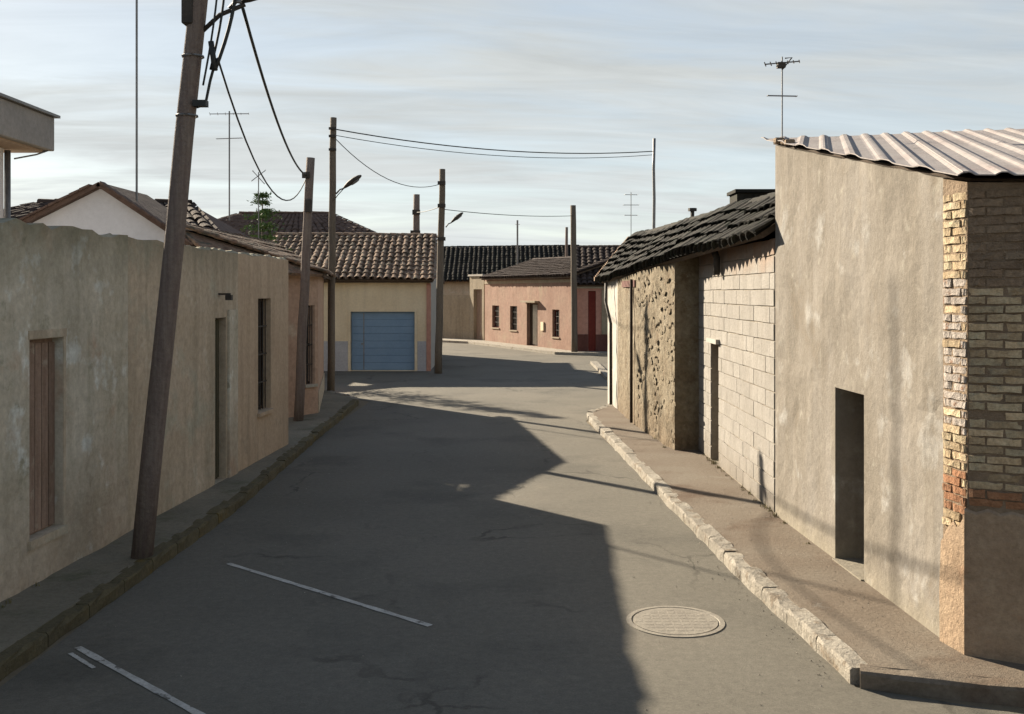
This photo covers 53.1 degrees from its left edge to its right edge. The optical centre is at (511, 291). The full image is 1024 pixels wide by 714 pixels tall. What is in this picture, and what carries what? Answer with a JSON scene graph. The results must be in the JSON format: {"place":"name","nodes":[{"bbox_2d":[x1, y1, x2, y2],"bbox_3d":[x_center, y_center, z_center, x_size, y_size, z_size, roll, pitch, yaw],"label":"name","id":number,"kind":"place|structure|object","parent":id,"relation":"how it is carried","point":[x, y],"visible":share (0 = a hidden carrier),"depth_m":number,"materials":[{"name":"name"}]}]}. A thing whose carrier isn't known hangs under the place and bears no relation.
{"place":"outdoors","nodes":[
{"label":"outdoors","id":0,"kind":"place"},
{"bbox_2d":[0,93,60,217],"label":"flat roofed house","id":1,"kind":"structure","parent":0,"point":[25,127],"depth_m":14.34,"materials":[{"name":"paint"}]},
{"bbox_2d":[11,198,244,234],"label":"hipped house","id":2,"kind":"structure","parent":0,"point":[197,216],"depth_m":24.37,"materials":[{"name":"brown tile"}]},
{"bbox_2d":[0,390,358,680],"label":"pavement","id":3,"kind":"structure","parent":0,"point":[38,620],"depth_m":9.82,"materials":[{"name":"grey concrete"}]},
{"bbox_2d":[131,0,255,558],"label":"utility pole","id":4,"kind":"object","parent":3,"relation":"on","point":[193,16],"visible":0.97,"depth_m":9.92,"materials":[{"name":"brown wood"}]},
{"bbox_2d":[202,0,217,85],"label":"hanging cable","id":5,"kind":"object","parent":4,"relation":"hanging from","point":[211,38],"visible":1,"depth_m":9.91,"materials":[{"name":"rubber"}]},
{"bbox_2d":[209,0,224,69],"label":"hanging cable","id":6,"kind":"object","parent":4,"relation":"hanging from","point":[220,23],"visible":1,"depth_m":9.95,"materials":[{"name":"rubber"}]},
{"bbox_2d":[208,0,235,70],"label":"hanging cable","id":7,"kind":"object","parent":4,"relation":"hanging from","point":[215,63],"visible":1,"depth_m":9.92,"materials":[{"name":"rubber"}]},
{"bbox_2d":[219,64,306,200],"bbox_3d":[-3.490,-1.852,15.225,0.022,0.874,10.630,0,0,-7],"label":"overhead cable","id":8,"kind":"object","parent":4,"relation":"attached to","point":[226,86],"visible":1,"depth_m":11.79,"materials":[{"name":"rubber"}]},
{"bbox_2d":[241,7,305,175],"bbox_3d":[-3.380,-2.482,15.259,0.034,0.586,10.692,0,0,-8],"label":"overhead cable","id":9,"kind":"object","parent":4,"relation":"attached to","point":[259,65],"visible":1,"depth_m":11.96,"materials":[{"name":"rubber"}]},
{"bbox_2d":[293,157,314,420],"bbox_3d":[-4.182,-0.024,20.570,0.435,5.361,0.260,0,0,0],"label":"utility pole","id":10,"kind":"object","parent":3,"relation":"on","point":[303,315],"visible":0.91,"depth_m":20.52,"materials":[{"name":"brown wood"}]},
{"bbox_2d":[327,117,361,390],"bbox_3d":[-4.399,-0.965,26.860,0.922,7.234,0.280,0,0,0],"label":"utility pole","id":11,"kind":"object","parent":3,"relation":"on","point":[332,266],"visible":0.98,"depth_m":26.82,"materials":[{"name":"wood"},{"name":"dark iron"},{"name":"galvanised steel"}]},
{"bbox_2d":[336,129,652,153],"bbox_3d":[-0.120,-4.228,29.450,10.417,0.371,0.032,0,0,-29],"label":"overhead cable","id":12,"kind":"object","parent":11,"relation":"attached to","point":[488,149],"visible":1,"depth_m":29.08,"materials":[{"name":"rubber"}]},
{"bbox_2d":[209,111,248,219],"bbox_3d":[-8.281,-3.700,30.000,1.111,3.200,0.500,0,0,-14],"label":"tv aerial","id":13,"kind":"object","parent":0,"point":[229,113],"visible":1,"depth_m":29.98,"materials":[{"name":"grey metal"}]},
{"bbox_2d":[0,342,1019,713],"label":"road","id":14,"kind":"structure","parent":0,"point":[472,442],"depth_m":9.18,"materials":[{"name":"grey asphalt"}]},
{"bbox_2d":[68,653,94,667],"bbox_3d":[-3.150,2.697,7.500,0.424,0.001,0.038,0,0,45],"label":"road marking","id":15,"kind":"object","parent":14,"relation":"on","point":[82,660],"visible":1,"depth_m":7.50,"materials":[{"name":"paint"}]},
{"bbox_2d":[75,646,204,713],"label":"road marking","id":16,"kind":"object","parent":14,"relation":"on","point":[140,681],"visible":1,"depth_m":7.09,"materials":[{"name":"paint"}]},
{"bbox_2d":[228,563,432,625],"bbox_3d":[-1.740,2.697,9.230,2.877,0.001,0.067,0,0,41],"label":"road marking","id":17,"kind":"object","parent":14,"relation":"on","point":[343,598],"visible":1,"depth_m":9.07,"materials":[{"name":"paint"}]},
{"bbox_2d":[434,169,462,373],"bbox_3d":[-2.094,-0.689,33.987,0.962,6.782,0.275,0,0,0],"label":"utility pole","id":18,"kind":"object","parent":14,"relation":"on","point":[441,239],"visible":1,"depth_m":33.90,"materials":[{"name":"wood"},{"name":"dark iron"},{"name":"galvanised steel"}]},
{"bbox_2d":[336,139,439,186],"bbox_3d":[-3.500,-3.651,30.450,0.022,0.815,7.474,0,0,18],"label":"overhead cable","id":19,"kind":"object","parent":18,"relation":"attached to","point":[376,172],"visible":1,"depth_m":29.28,"materials":[{"name":"rubber"}]},
{"bbox_2d":[445,209,554,216],"bbox_3d":[0.175,-3.025,39.150,0.026,0.572,11.429,0,0,26],"label":"overhead cable","id":20,"kind":"object","parent":18,"relation":"attached to","point":[498,214],"visible":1,"depth_m":37.62,"materials":[{"name":"rubber"}]},
{"bbox_2d":[115,425,874,712],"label":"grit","id":21,"kind":"object","parent":14,"relation":"on","point":[633,577],"visible":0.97,"depth_m":9.78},
{"bbox_2d":[652,138,655,228],"bbox_3d":[4.427,-1.050,32.000,0.134,7.501,0.110,0,0,0],"label":"utility pole","id":22,"kind":"object","parent":14,"relation":"on","point":[653,186],"visible":0.34,"depth_m":31.96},
{"bbox_2d":[336,135,646,157],"bbox_3d":[-0.120,-4.095,29.450,10.416,0.408,0.020,0,0,-29],"label":"overhead cable","id":23,"kind":"object","parent":22,"relation":"attached to","point":[479,154],"visible":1,"depth_m":28.86,"materials":[{"name":"rubber"}]},
{"bbox_2d":[626,606,724,637],"bbox_3d":[1.340,2.699,8.400,0.800,0.010,0.800,0,0,0],"label":"manhole cover","id":24,"kind":"object","parent":14,"relation":"on","point":[677,621],"visible":1,"depth_m":8.37,"materials":[{"name":"metal"}]},
{"bbox_2d":[0,400,1023,713],"bbox_3d":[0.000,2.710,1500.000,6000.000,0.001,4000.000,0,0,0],"label":"ground","id":25,"kind":"structure","parent":0,"point":[362,404],"depth_m":7.16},
{"bbox_2d":[19,181,195,246],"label":"gabled house","id":26,"kind":"structure","parent":25,"relation":"on","point":[100,208],"depth_m":20.00,"materials":[{"name":"white paint"}]},
{"bbox_2d":[136,0,137,201],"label":"tv aerial","id":27,"kind":"object","parent":26,"relation":"attached to","point":[137,100],"visible":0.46,"depth_m":20.59,"materials":[{"name":"grey metal"}]},
{"bbox_2d":[0,218,287,601],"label":"courtyard wall","id":28,"kind":"structure","parent":25,"relation":"on","point":[78,309],"depth_m":10.56,"materials":[{"name":"beige paint"}]},
{"bbox_2d":[215,318,218,478],"bbox_3d":[-4.105,1.466,13.982,0.064,2.228,0.438,0,0,3],"label":"door","id":29,"kind":"structure","parent":28,"relation":"in","point":[216,321],"depth_m":14.12,"materials":[{"name":"brown wood"}]},
{"bbox_2d":[218,293,232,299],"bbox_3d":[-3.891,0.062,13.900,0.180,0.095,0.090,0,0,0],"label":"wall lamp","id":30,"kind":"object","parent":28,"relation":"attached to","point":[228,296],"visible":1,"depth_m":13.88,"materials":[{"name":"metal"}]},
{"bbox_2d":[257,298,274,416],"bbox_3d":[-3.931,1.006,16.020,0.220,1.808,0.783,0,0,3],"label":"window","id":31,"kind":"structure","parent":28,"relation":"in","point":[260,301],"depth_m":16.17,"materials":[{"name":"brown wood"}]},
{"bbox_2d":[185,224,335,417],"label":"rendered house","id":32,"kind":"structure","parent":25,"relation":"on","point":[199,236],"depth_m":21.60,"materials":[{"name":"beige paint"}]},
{"bbox_2d":[251,170,265,237],"bbox_3d":[-7.399,-2.534,29.896,0.400,2.067,0.307,0,0,-16],"label":"tv aerial","id":33,"kind":"object","parent":32,"relation":"attached to","point":[258,197],"visible":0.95,"depth_m":29.89,"materials":[{"name":"metal"}]},
{"bbox_2d":[305,305,317,387],"bbox_3d":[-4.312,1.146,21.706,0.200,1.728,0.392,0,0,29],"label":"window","id":34,"kind":"structure","parent":32,"relation":"in","point":[307,344],"depth_m":21.73,"materials":[{"name":"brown wood"}]},
{"bbox_2d":[240,191,292,250],"bbox_3d":[-7.755,-0.228,31.813,2.526,5.857,2.426,0,0,0],"label":"conifer tree","id":35,"kind":"object","parent":25,"relation":"on","point":[264,214],"visible":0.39,"depth_m":31.72,"materials":[{"name":"green plant"}]},
{"bbox_2d":[218,211,378,239],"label":"brown roofed house","id":36,"kind":"structure","parent":25,"relation":"on","point":[292,221],"depth_m":44.25,"materials":[{"name":"tile"}]},
{"bbox_2d":[272,232,444,370],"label":"garage house","id":37,"kind":"structure","parent":25,"relation":"on","point":[385,302],"depth_m":35.10,"materials":[{"name":"ceramic"}]},
{"bbox_2d":[351,312,414,369],"bbox_3d":[-4.419,1.676,35.120,2.184,2.008,0.080,0,0,0],"label":"garage door","id":38,"kind":"structure","parent":37,"relation":"in","point":[379,340],"depth_m":35.10,"materials":[{"name":"blue metal"}]},
{"bbox_2d":[410,194,419,232],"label":"utility pole","id":39,"kind":"object","parent":25,"relation":"on","point":[415,214],"visible":0.27,"depth_m":42.38,"materials":[{"name":"brown wood"}]},
{"bbox_2d":[443,274,485,339],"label":"beige wall","id":40,"kind":"structure","parent":25,"relation":"on","point":[463,316],"depth_m":56.32,"materials":[{"name":"beige paint"}]},
{"bbox_2d":[443,245,578,294],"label":"dark roofed house","id":41,"kind":"structure","parent":25,"relation":"on","point":[461,263],"depth_m":66.27,"materials":[{"name":"tile"}]},
{"bbox_2d":[480,256,610,350],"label":"pink house","id":42,"kind":"structure","parent":25,"relation":"on","point":[528,302],"depth_m":49.63,"materials":[{"name":"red paint"}]},
{"bbox_2d":[491,306,499,328],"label":"window","id":43,"kind":"structure","parent":42,"relation":"in","point":[496,308],"depth_m":53.40,"materials":[{"name":"black glass"}]},
{"bbox_2d":[509,306,517,331],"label":"window","id":44,"kind":"structure","parent":42,"relation":"in","point":[514,308],"depth_m":51.25,"materials":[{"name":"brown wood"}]},
{"bbox_2d":[517,220,519,263],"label":"tv aerial","id":45,"kind":"object","parent":42,"relation":"attached to","point":[517,241],"visible":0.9,"depth_m":61.94,"materials":[{"name":"grey metal"}]},
{"bbox_2d":[530,303,537,345],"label":"door","id":46,"kind":"structure","parent":42,"relation":"in","point":[533,307],"depth_m":49.02,"materials":[{"name":"grey wood"}]},
{"bbox_2d":[551,310,559,338],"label":"window","id":47,"kind":"structure","parent":42,"relation":"in","point":[556,316],"depth_m":46.85,"materials":[{"name":"black glass"}]},
{"bbox_2d":[565,227,567,256],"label":"utility pole","id":48,"kind":"object","parent":25,"relation":"on","point":[566,241],"visible":0.27,"depth_m":59.94,"materials":[{"name":"brown wood"}]},
{"bbox_2d":[576,245,619,350],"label":"rose house","id":49,"kind":"structure","parent":25,"relation":"on","point":[592,323],"depth_m":44.73,"materials":[{"name":"red paint"}]},
{"bbox_2d":[588,291,595,350],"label":"door","id":50,"kind":"structure","parent":49,"relation":"in","point":[591,294],"depth_m":44.77,"materials":[{"name":"red paint"}]},
{"bbox_2d":[594,189,774,511],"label":"stone house","id":51,"kind":"structure","parent":25,"relation":"on","point":[690,307],"depth_m":16.25,"materials":[{"name":"concrete"}]},
{"bbox_2d":[761,128,1023,663],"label":"rendered building","id":52,"kind":"structure","parent":25,"relation":"on","point":[899,370],"depth_m":8.31,"materials":[{"name":"paint"}]},
{"bbox_2d":[764,57,799,137],"bbox_3d":[3.099,-2.200,11.750,0.393,1.000,0.200,0,0,18],"label":"tv aerial","id":53,"kind":"object","parent":52,"relation":"on","point":[781,65],"visible":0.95,"depth_m":11.74,"materials":[{"name":"metal"}]},
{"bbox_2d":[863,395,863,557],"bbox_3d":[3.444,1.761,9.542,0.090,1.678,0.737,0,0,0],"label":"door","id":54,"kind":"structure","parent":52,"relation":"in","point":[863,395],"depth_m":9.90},
{"bbox_2d":[0,0,1023,245],"label":"sky","id":55,"kind":"structure","parent":0,"point":[692,77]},
{"bbox_2d":[442,338,607,355],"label":"pavement","id":56,"kind":"structure","parent":0,"point":[526,347],"depth_m":47.73,"materials":[{"name":"beige concrete"}]},
{"bbox_2d":[570,205,577,351],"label":"utility pole","id":57,"kind":"object","parent":56,"relation":"on","point":[574,339],"visible":0.95,"depth_m":44.19,"materials":[{"name":"wood"}]},
{"bbox_2d":[532,245,609,247],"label":"long dark house","id":58,"kind":"structure","parent":0,"point":[588,245],"depth_m":78.92,"materials":[{"name":"black tile"}]},
{"bbox_2d":[590,361,607,379],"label":"pavement","id":59,"kind":"structure","parent":0,"point":[600,368],"depth_m":34.82,"materials":[{"name":"beige concrete"}]},
{"bbox_2d":[587,404,1023,707],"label":"pavement","id":60,"kind":"structure","parent":0,"point":[892,648],"depth_m":8.90,"materials":[{"name":"concrete"}]},
{"bbox_2d":[1,431,810,607],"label":"weeds","id":61,"kind":"object","parent":60,"relation":"on","point":[764,505],"visible":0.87,"depth_m":12.28,"materials":[{"name":"green plant"}]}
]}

